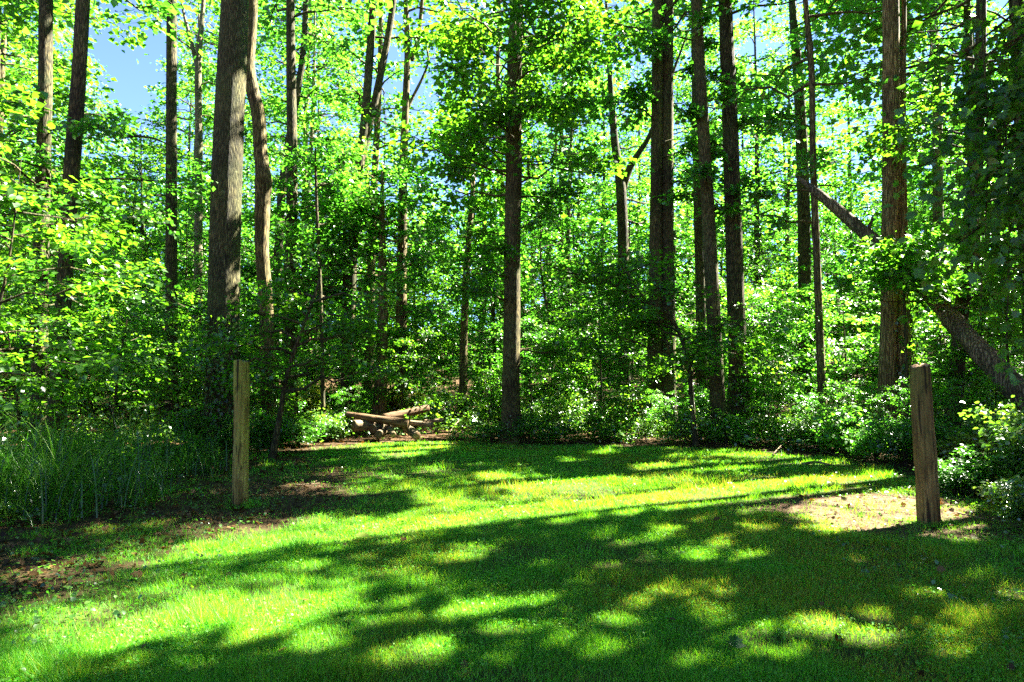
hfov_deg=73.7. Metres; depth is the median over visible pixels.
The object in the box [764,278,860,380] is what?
tree
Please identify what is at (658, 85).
tree
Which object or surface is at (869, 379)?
shrub
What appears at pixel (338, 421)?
shrub
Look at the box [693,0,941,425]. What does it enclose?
tree
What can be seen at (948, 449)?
shrub
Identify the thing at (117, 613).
ground cover
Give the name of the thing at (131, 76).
sky
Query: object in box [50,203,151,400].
tree
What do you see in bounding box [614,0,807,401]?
tree
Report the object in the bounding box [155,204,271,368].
tree
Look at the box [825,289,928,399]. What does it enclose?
tree
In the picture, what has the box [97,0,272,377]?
tree
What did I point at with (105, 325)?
tree
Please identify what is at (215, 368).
ivy
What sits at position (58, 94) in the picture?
tree
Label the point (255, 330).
tree
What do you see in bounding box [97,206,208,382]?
tree
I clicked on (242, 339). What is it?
tree
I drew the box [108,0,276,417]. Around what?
tree
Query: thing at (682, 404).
shrub
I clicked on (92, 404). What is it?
shrub
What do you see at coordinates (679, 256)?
tree
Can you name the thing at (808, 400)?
tree
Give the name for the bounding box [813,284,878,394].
tree
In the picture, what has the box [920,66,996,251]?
tree
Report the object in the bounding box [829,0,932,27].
tree
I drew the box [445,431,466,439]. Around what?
shrub
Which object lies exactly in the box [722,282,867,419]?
tree
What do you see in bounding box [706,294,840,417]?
tree
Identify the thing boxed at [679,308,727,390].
tree
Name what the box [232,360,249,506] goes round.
wooden post
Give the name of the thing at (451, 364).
tree
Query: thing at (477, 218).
tree
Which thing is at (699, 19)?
tree
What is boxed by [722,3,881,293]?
tree
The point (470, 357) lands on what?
tree
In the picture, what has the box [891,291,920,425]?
ivy
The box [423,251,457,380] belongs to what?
tree
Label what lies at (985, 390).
shrub
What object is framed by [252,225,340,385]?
tree
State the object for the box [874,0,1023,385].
tree
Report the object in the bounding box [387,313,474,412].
tree
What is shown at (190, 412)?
shrub
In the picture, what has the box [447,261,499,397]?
tree
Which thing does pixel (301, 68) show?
tree
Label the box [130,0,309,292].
tree
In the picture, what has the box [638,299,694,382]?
tree
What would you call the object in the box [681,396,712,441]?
tree
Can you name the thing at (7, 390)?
shrub
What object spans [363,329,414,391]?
tree
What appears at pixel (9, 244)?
tree
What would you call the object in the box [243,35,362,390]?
tree
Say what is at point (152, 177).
tree
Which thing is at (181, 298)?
tree
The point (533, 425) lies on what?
shrub
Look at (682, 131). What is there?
tree
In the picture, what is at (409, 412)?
log
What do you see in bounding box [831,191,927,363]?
tree
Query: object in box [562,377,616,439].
tree
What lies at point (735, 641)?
fallen leaf
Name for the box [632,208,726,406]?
tree
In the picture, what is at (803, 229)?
tree
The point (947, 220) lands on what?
tree
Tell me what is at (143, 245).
tree
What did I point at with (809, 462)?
stick
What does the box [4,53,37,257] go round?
tree
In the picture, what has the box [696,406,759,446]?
shrub
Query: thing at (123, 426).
undergrowth
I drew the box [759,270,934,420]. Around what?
tree
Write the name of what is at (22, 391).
shrub
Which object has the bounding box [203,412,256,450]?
shrub
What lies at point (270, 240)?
tree
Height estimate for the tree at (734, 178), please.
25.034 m
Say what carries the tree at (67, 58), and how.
on the ground at (674, 443)
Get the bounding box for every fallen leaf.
[129,570,142,577]
[355,532,368,536]
[726,635,745,647]
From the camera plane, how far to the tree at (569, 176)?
35.70 m
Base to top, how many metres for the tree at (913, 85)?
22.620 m
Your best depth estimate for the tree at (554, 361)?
25.15 m
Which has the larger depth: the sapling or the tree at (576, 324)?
the tree at (576, 324)
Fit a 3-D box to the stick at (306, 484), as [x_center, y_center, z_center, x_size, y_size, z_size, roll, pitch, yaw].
[-3.309,2.300,11.059,0.406,0.066,0.036,2,-5,-32]
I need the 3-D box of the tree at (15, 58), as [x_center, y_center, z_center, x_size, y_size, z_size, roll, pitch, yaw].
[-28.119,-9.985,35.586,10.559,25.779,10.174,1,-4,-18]
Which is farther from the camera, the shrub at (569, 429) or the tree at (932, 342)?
the tree at (932, 342)
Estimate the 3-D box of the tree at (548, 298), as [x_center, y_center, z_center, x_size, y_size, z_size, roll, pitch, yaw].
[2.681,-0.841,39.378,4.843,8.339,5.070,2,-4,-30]
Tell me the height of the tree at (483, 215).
12.891 m
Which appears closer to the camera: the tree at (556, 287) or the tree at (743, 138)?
the tree at (556, 287)
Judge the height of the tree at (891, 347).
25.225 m
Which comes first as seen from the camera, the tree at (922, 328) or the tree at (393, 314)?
the tree at (922, 328)
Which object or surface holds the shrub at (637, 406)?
on the ground at (674, 443)
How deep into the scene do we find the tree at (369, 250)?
23.00 m
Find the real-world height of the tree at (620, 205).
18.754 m
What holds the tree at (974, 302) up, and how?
on the ground at (674, 443)
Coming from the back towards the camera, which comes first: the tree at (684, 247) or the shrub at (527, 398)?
the tree at (684, 247)
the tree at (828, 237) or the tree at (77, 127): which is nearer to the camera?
the tree at (77, 127)
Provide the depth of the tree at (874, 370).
26.04 m
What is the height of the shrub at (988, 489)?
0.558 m
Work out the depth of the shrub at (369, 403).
25.77 m
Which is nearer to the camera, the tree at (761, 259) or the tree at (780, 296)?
the tree at (780, 296)
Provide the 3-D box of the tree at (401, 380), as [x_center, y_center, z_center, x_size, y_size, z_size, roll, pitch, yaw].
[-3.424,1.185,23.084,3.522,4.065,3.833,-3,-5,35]
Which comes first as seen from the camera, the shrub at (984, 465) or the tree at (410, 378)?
the shrub at (984, 465)
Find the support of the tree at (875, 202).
on the ground at (674, 443)
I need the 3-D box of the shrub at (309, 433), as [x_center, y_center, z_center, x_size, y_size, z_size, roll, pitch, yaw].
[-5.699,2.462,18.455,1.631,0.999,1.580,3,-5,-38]
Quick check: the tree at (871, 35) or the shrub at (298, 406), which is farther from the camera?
the shrub at (298, 406)
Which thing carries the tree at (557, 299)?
on the ground at (674, 443)
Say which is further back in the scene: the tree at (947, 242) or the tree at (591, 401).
the tree at (947, 242)
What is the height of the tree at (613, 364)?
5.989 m
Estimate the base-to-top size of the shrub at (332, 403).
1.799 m
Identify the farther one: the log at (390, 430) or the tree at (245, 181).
the tree at (245, 181)
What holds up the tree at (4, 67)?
on the ground at (674, 443)
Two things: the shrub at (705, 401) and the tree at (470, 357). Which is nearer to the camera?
the shrub at (705, 401)
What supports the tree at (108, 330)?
on the ground at (674, 443)
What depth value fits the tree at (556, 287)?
32.21 m
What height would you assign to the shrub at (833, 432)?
1.447 m
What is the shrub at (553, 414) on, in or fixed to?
on the ground at (674, 443)
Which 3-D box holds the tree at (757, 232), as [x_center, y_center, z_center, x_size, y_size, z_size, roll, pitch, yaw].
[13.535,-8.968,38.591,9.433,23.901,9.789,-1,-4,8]
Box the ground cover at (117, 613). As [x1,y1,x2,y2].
[0,463,1023,680]
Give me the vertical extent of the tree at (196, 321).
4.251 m
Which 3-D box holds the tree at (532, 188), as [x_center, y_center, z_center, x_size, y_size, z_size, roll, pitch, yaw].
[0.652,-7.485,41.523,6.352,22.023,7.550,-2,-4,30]
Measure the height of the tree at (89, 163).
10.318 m
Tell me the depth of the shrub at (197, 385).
21.61 m
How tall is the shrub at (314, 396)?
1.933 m
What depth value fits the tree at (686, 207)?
54.77 m
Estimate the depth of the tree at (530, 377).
21.93 m
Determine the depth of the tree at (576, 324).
21.49 m
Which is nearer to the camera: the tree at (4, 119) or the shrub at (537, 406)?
the shrub at (537, 406)
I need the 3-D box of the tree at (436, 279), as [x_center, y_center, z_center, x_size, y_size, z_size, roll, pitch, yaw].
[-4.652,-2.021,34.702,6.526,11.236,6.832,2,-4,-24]
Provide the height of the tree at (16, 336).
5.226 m
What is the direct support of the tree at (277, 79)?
on the ground at (674, 443)
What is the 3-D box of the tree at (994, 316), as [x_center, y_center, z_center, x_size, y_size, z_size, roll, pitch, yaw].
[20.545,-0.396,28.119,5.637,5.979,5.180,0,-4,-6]
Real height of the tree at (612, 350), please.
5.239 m
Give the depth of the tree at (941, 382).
15.04 m
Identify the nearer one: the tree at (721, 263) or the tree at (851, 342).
the tree at (851, 342)
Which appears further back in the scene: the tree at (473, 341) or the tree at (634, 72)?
the tree at (634, 72)
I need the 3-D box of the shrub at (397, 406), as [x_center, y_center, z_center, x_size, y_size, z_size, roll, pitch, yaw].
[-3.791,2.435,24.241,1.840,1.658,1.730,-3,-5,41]
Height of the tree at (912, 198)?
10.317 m
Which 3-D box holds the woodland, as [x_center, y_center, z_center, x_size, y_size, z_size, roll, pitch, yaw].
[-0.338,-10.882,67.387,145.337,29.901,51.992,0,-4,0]
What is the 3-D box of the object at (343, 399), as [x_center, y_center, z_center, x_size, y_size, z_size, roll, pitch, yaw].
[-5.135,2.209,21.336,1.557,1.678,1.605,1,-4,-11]
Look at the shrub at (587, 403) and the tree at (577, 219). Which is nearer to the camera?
the shrub at (587, 403)
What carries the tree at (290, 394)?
on the ground at (674, 443)
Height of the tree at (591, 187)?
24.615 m
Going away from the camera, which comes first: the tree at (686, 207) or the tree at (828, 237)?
the tree at (828, 237)
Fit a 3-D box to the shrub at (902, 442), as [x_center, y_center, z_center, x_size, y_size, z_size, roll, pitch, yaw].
[8.025,2.113,13.964,1.906,1.252,1.969,-1,-4,14]
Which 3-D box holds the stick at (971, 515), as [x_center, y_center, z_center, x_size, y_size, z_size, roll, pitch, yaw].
[5.730,2.130,8.368,0.139,0.062,0.497,1,-4,-16]
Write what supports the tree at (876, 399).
on the ground at (674, 443)
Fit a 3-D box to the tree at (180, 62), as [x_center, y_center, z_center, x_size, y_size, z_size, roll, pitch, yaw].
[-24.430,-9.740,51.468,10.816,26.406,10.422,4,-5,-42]
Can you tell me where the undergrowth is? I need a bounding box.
[0,375,1022,530]
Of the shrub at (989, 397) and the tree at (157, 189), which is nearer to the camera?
the shrub at (989, 397)
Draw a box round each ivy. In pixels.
[198,315,246,440]
[725,374,755,426]
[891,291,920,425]
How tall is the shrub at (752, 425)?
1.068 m
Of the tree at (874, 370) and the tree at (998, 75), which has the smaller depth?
the tree at (874, 370)
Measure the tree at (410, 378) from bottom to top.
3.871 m
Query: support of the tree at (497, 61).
on the ground at (674, 443)
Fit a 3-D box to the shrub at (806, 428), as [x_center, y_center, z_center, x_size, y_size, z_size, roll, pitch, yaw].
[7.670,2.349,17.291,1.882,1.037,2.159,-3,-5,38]
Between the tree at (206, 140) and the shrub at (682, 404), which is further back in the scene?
the tree at (206, 140)
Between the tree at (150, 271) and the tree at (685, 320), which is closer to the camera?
the tree at (150, 271)
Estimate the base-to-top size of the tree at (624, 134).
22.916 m
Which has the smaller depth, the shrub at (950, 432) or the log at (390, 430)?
the shrub at (950, 432)
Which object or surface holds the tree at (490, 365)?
on the ground at (674, 443)
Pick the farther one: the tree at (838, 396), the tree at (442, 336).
the tree at (442, 336)
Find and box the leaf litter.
[0,408,1023,677]
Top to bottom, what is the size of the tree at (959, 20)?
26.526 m
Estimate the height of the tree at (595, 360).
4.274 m
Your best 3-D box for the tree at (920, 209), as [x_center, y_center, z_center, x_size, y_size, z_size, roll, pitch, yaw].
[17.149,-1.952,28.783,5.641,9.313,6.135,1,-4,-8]
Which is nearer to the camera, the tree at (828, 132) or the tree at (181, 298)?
the tree at (181, 298)
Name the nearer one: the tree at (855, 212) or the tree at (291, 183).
the tree at (291, 183)
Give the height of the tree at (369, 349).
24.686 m
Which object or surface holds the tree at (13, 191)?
on the ground at (674, 443)
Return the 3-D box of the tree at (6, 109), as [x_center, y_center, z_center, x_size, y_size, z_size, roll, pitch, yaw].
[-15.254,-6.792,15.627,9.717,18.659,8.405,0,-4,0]
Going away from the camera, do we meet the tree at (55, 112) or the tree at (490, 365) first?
the tree at (490, 365)
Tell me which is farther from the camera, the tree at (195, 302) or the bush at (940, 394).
the tree at (195, 302)
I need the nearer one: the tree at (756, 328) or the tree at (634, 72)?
the tree at (756, 328)
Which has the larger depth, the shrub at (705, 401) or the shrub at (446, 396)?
the shrub at (446, 396)
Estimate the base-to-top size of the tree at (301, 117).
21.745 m
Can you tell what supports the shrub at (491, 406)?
on the ground at (674, 443)
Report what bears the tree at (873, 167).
on the ground at (674, 443)
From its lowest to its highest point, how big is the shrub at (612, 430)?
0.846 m
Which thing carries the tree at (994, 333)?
on the ground at (674, 443)
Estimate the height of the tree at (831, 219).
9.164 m
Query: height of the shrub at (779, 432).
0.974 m
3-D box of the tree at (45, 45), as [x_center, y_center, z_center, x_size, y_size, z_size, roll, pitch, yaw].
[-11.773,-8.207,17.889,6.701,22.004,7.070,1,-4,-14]
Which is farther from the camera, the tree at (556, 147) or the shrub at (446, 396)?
the tree at (556, 147)
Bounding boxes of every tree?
[0,0,83,363]
[0,0,106,282]
[0,0,122,286]
[0,0,154,425]
[0,0,200,445]
[0,0,217,446]
[0,18,58,281]
[0,142,178,416]
[0,154,141,378]
[0,180,25,356]
[0,209,32,357]
[0,271,132,460]
[0,274,133,392]
[1,1,70,294]
[1,283,30,385]
[3,19,110,288]
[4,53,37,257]
[7,68,68,248]
[9,158,162,388]
[10,45,129,273]
[14,299,148,424]
[20,131,206,408]
[21,315,120,420]
[26,275,206,439]
[30,222,162,418]
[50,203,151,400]
[59,111,209,388]
[74,295,151,409]
[78,167,207,355]
[88,305,204,432]
[91,193,205,362]
[92,247,161,400]
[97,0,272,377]
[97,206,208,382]
[103,152,284,410]
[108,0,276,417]
[120,271,251,394]
[122,44,245,377]
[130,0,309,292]
[135,311,255,426]
[154,260,318,396]
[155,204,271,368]
[161,22,285,314]
[163,0,180,432]
[178,0,364,385]
[178,297,281,392]
[179,290,283,389]
[181,94,273,316]
[181,273,429,458]
[196,0,392,424]
[200,0,253,450]
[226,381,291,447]
[231,341,322,424]
[240,3,392,390]
[241,0,385,387]
[241,227,324,366]
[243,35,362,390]
[246,0,283,443]
[246,79,336,288]
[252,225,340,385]
[255,0,361,402]
[270,130,380,436]
[270,151,469,431]
[275,323,339,396]
[278,0,467,411]
[278,125,401,430]
[297,0,473,428]
[297,222,420,388]
[298,335,391,405]
[303,315,376,390]
[306,8,427,399]
[318,266,388,393]
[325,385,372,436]
[342,316,451,432]
[344,0,500,397]
[346,322,434,411]
[349,0,663,443]
[354,218,459,392]
[355,263,413,371]
[356,112,431,315]
[358,184,485,381]
[362,211,456,393]
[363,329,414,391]
[375,220,484,404]
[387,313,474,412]
[392,91,544,422]
[409,0,583,393]
[414,12,538,389]
[420,309,499,388]
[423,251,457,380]
[424,340,467,389]
[430,225,543,398]
[432,194,568,407]
[447,142,529,374]
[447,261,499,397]
[449,364,523,437]
[467,315,545,395]
[469,186,624,389]
[476,45,579,396]
[478,315,583,433]
[481,129,559,369]
[497,13,609,387]
[505,0,723,435]
[520,1,627,387]
[520,17,638,388]
[520,180,644,407]
[520,254,604,385]
[520,322,598,401]
[521,235,792,445]
[522,312,582,372]
[524,0,693,402]
[529,295,615,380]
[534,65,628,377]
[535,51,647,380]
[535,283,684,427]
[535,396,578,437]
[555,317,645,400]
[558,175,695,374]
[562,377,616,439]
[569,309,644,395]
[570,295,680,401]
[574,61,693,367]
[583,0,764,298]
[594,281,695,393]
[595,0,875,438]
[596,354,667,430]
[600,0,761,442]
[604,255,648,367]
[606,16,761,377]
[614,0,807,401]
[630,2,787,380]
[631,226,727,371]
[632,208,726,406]
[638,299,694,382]
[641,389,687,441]
[649,112,725,328]
[673,20,812,309]
[675,0,840,350]
[676,267,815,379]
[676,318,727,398]
[679,214,766,327]
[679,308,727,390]
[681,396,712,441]
[682,59,797,310]
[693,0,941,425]
[701,298,839,431]
[703,0,911,428]
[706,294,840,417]
[720,0,915,411]
[720,239,796,332]
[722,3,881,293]
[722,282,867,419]
[723,236,814,375]
[723,280,828,410]
[739,40,859,370]
[740,70,846,349]
[740,372,810,441]
[748,192,877,378]
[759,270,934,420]
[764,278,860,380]
[773,198,879,392]
[775,19,915,371]
[779,0,1015,407]
[782,392,823,448]
[783,0,1023,361]
[792,93,881,362]
[799,0,1022,433]
[804,378,875,433]
[809,310,879,409]
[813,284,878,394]
[823,0,986,408]
[824,31,953,299]
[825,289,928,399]
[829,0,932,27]
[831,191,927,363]
[831,255,1023,423]
[838,384,904,437]
[841,190,989,364]
[848,0,1023,303]
[855,37,962,270]
[855,184,981,362]
[861,1,994,251]
[870,303,977,389]
[871,258,1023,417]
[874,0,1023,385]
[878,202,981,347]
[889,377,955,436]
[893,348,1004,429]
[901,264,1023,414]
[907,0,1011,252]
[912,158,1022,410]
[914,0,1016,270]
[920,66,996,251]
[929,286,1023,409]
[934,282,1022,372]
[950,270,1022,365]
[958,1,1013,266]
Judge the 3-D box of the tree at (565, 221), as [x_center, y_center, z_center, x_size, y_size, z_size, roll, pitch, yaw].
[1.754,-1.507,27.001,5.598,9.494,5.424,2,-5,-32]
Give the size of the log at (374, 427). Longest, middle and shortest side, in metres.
0.976 x 0.344 x 0.280 m
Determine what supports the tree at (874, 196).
on the ground at (674, 443)
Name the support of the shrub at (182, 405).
on the ground at (674, 443)
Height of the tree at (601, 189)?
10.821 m
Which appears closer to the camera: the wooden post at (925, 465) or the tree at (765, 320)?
the wooden post at (925, 465)
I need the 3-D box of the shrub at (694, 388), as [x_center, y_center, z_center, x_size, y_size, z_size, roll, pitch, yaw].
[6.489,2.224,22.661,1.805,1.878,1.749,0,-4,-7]
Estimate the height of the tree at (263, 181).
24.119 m
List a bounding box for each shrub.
[0,374,19,402]
[0,387,84,429]
[0,395,21,426]
[68,379,109,411]
[105,365,150,409]
[119,387,163,423]
[152,376,204,420]
[165,398,219,446]
[192,380,259,417]
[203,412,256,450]
[249,406,301,453]
[276,397,306,418]
[279,414,331,445]
[298,382,333,417]
[307,382,359,417]
[312,410,353,440]
[362,392,390,412]
[387,386,428,420]
[421,378,476,423]
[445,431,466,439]
[462,419,525,442]
[464,381,521,420]
[501,408,566,443]
[520,389,550,413]
[521,396,547,423]
[522,370,573,402]
[539,401,579,431]
[541,388,595,428]
[543,421,588,442]
[564,386,603,418]
[572,401,639,437]
[582,416,637,442]
[611,396,643,422]
[628,416,665,441]
[641,385,682,413]
[652,403,717,443]
[677,396,696,423]
[678,380,708,426]
[686,385,726,425]
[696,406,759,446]
[724,374,775,419]
[729,409,784,441]
[754,374,789,404]
[756,416,808,446]
[777,414,856,451]
[796,402,894,454]
[836,412,911,460]
[858,415,947,466]
[860,378,877,401]
[891,415,992,463]
[913,457,982,493]
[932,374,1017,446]
[936,430,1015,471]
[941,374,1007,407]
[942,441,1023,495]
[958,395,1023,482]
[965,387,1019,415]
[968,389,1018,416]
[971,474,1023,524]
[973,475,1023,513]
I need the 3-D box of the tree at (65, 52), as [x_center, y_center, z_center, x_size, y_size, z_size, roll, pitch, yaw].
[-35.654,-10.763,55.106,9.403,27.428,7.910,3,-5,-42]
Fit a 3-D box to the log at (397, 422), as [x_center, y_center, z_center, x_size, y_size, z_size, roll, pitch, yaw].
[-3.978,2.310,20.150,1.994,0.272,0.306,7,-3,11]
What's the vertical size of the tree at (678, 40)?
21.016 m
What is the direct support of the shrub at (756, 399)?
on the ground at (674, 443)
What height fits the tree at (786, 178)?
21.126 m
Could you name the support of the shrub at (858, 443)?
on the ground at (674, 443)
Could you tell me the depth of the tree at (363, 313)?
43.20 m
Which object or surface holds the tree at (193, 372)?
on the ground at (674, 443)
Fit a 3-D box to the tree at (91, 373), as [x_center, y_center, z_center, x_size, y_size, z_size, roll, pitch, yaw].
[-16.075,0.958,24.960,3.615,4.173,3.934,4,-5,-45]
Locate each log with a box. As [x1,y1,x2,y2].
[345,412,410,427]
[351,420,373,431]
[369,423,394,432]
[374,428,386,437]
[382,405,429,417]
[385,425,395,437]
[403,426,420,438]
[410,420,433,427]
[424,418,443,422]
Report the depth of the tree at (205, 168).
25.20 m
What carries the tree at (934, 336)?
on the ground at (674, 443)
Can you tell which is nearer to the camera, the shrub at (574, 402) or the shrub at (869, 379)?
the shrub at (574, 402)
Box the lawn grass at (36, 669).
[0,439,1023,681]
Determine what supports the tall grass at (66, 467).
on the ground at (674, 443)
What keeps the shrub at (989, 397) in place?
on the ground at (674, 443)
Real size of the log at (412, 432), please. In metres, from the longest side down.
0.869 x 0.315 x 0.255 m
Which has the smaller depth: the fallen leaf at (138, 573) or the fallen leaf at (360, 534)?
the fallen leaf at (138, 573)
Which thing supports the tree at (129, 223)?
on the ground at (674, 443)
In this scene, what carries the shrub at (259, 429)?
on the ground at (674, 443)
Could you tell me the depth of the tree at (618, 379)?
20.10 m
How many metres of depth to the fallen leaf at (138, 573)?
5.72 m
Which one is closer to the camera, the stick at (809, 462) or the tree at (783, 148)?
the stick at (809, 462)
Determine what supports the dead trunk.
on the ground at (674, 443)
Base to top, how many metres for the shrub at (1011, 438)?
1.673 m
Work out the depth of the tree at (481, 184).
46.12 m
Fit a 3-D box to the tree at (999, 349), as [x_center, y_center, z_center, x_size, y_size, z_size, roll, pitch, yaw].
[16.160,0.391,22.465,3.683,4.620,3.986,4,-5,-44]
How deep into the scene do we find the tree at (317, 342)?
27.85 m
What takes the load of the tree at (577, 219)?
on the ground at (674, 443)
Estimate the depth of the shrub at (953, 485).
10.13 m
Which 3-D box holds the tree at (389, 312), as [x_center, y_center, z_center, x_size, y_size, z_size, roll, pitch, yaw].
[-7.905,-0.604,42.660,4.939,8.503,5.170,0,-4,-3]
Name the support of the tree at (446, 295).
on the ground at (674, 443)
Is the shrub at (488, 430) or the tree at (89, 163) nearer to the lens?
the shrub at (488, 430)
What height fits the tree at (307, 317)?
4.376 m
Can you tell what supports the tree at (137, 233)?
on the ground at (674, 443)
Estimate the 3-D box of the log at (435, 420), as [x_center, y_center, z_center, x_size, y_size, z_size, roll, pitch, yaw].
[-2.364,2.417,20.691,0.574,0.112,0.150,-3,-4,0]
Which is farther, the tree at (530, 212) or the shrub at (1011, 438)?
the tree at (530, 212)
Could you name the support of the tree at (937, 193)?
on the ground at (674, 443)
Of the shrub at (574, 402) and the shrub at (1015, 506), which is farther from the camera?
the shrub at (574, 402)
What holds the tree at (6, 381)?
on the ground at (674, 443)
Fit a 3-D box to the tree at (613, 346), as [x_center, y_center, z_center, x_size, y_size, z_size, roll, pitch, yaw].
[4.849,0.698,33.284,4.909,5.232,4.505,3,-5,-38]
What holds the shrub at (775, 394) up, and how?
on the ground at (674, 443)
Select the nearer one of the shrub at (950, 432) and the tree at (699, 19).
the shrub at (950, 432)
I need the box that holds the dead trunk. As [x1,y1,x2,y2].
[794,175,1023,413]
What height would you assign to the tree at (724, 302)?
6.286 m
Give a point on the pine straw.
(975, 521)
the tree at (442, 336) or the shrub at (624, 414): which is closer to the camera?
the shrub at (624, 414)
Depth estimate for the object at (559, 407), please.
20.52 m
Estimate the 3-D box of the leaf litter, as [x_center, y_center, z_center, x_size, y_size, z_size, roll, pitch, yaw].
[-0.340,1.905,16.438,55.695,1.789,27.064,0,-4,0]
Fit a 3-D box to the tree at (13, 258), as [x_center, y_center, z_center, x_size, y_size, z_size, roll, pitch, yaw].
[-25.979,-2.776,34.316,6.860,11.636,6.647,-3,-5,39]
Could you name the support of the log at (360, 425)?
on the log at (380, 433)
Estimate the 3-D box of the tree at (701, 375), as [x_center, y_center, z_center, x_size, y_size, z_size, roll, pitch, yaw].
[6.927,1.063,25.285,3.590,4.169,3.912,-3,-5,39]
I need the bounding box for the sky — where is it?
[0,0,1013,335]
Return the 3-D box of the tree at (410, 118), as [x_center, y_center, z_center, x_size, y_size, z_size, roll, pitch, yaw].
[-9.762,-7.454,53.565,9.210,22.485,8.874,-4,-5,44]
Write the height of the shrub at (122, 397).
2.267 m
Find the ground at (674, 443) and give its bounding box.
[0,285,1023,681]
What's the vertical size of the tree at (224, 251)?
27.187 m
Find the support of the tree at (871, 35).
on the ground at (674, 443)
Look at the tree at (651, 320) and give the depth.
18.05 m
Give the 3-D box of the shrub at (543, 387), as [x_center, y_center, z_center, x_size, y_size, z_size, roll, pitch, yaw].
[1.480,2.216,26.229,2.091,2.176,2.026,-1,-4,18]
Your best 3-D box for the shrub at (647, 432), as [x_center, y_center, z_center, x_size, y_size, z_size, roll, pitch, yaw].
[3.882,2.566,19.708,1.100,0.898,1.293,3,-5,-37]
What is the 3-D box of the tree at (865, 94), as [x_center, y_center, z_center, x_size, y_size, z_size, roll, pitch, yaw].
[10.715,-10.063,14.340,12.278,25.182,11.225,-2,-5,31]
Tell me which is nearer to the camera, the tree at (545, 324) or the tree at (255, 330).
the tree at (255, 330)
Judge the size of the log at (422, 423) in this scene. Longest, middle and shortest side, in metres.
1.479 x 0.207 x 0.171 m
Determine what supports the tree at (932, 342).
on the ground at (674, 443)
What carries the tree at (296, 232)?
on the ground at (674, 443)
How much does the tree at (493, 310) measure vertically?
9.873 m
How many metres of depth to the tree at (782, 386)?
18.71 m
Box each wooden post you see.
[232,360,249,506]
[909,363,941,525]
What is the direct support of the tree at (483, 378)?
on the ground at (674, 443)
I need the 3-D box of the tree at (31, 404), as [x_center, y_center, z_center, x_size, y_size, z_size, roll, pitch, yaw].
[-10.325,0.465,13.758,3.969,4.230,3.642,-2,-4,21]
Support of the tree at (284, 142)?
on the ground at (674, 443)
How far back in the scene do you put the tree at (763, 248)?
41.27 m
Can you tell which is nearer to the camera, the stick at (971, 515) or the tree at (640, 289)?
the stick at (971, 515)
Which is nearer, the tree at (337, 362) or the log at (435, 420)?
the log at (435, 420)
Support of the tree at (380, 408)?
on the ground at (674, 443)
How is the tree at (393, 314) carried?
on the ground at (674, 443)
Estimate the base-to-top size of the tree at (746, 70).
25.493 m
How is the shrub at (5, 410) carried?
on the ground at (674, 443)
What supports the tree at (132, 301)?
on the ground at (674, 443)
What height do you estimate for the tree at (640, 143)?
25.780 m
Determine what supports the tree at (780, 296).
on the ground at (674, 443)
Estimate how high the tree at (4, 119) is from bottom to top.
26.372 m
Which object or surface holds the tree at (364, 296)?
on the ground at (674, 443)
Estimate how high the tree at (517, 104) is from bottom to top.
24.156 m
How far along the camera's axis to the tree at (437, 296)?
45.16 m
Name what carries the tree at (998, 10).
on the ground at (674, 443)
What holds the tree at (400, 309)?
on the ground at (674, 443)
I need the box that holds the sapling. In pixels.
[829,224,970,434]
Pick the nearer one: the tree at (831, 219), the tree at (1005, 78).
the tree at (831, 219)
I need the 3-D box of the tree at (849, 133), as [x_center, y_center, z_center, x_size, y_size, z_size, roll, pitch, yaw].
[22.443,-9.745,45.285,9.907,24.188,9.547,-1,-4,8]
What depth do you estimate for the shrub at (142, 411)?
24.31 m
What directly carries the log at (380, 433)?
on the ground at (674, 443)
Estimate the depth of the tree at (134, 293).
34.29 m
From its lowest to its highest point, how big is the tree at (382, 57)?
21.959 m
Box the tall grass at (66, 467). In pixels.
[0,398,265,526]
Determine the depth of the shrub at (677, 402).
24.07 m
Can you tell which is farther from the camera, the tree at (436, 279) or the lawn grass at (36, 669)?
the tree at (436, 279)
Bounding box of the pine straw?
[147,461,1023,663]
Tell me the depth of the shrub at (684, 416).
18.90 m
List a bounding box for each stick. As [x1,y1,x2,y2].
[295,481,319,485]
[801,459,830,464]
[957,512,992,520]
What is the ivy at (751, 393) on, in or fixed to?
attached to the tree at (734, 178)
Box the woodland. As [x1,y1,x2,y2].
[1,132,1007,376]
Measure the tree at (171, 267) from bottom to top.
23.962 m
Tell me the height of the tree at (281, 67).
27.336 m
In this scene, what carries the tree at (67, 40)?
on the ground at (674, 443)
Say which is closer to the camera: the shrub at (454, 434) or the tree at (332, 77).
the shrub at (454, 434)
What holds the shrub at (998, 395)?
on the ground at (674, 443)
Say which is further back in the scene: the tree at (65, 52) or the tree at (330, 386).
the tree at (65, 52)
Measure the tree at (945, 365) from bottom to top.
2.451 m
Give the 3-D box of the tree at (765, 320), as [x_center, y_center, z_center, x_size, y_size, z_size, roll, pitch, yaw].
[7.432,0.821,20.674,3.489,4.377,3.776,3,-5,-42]
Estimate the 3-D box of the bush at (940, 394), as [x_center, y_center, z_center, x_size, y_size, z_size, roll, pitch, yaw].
[8.953,1.588,13.496,1.730,1.864,1.783,-2,-5,32]

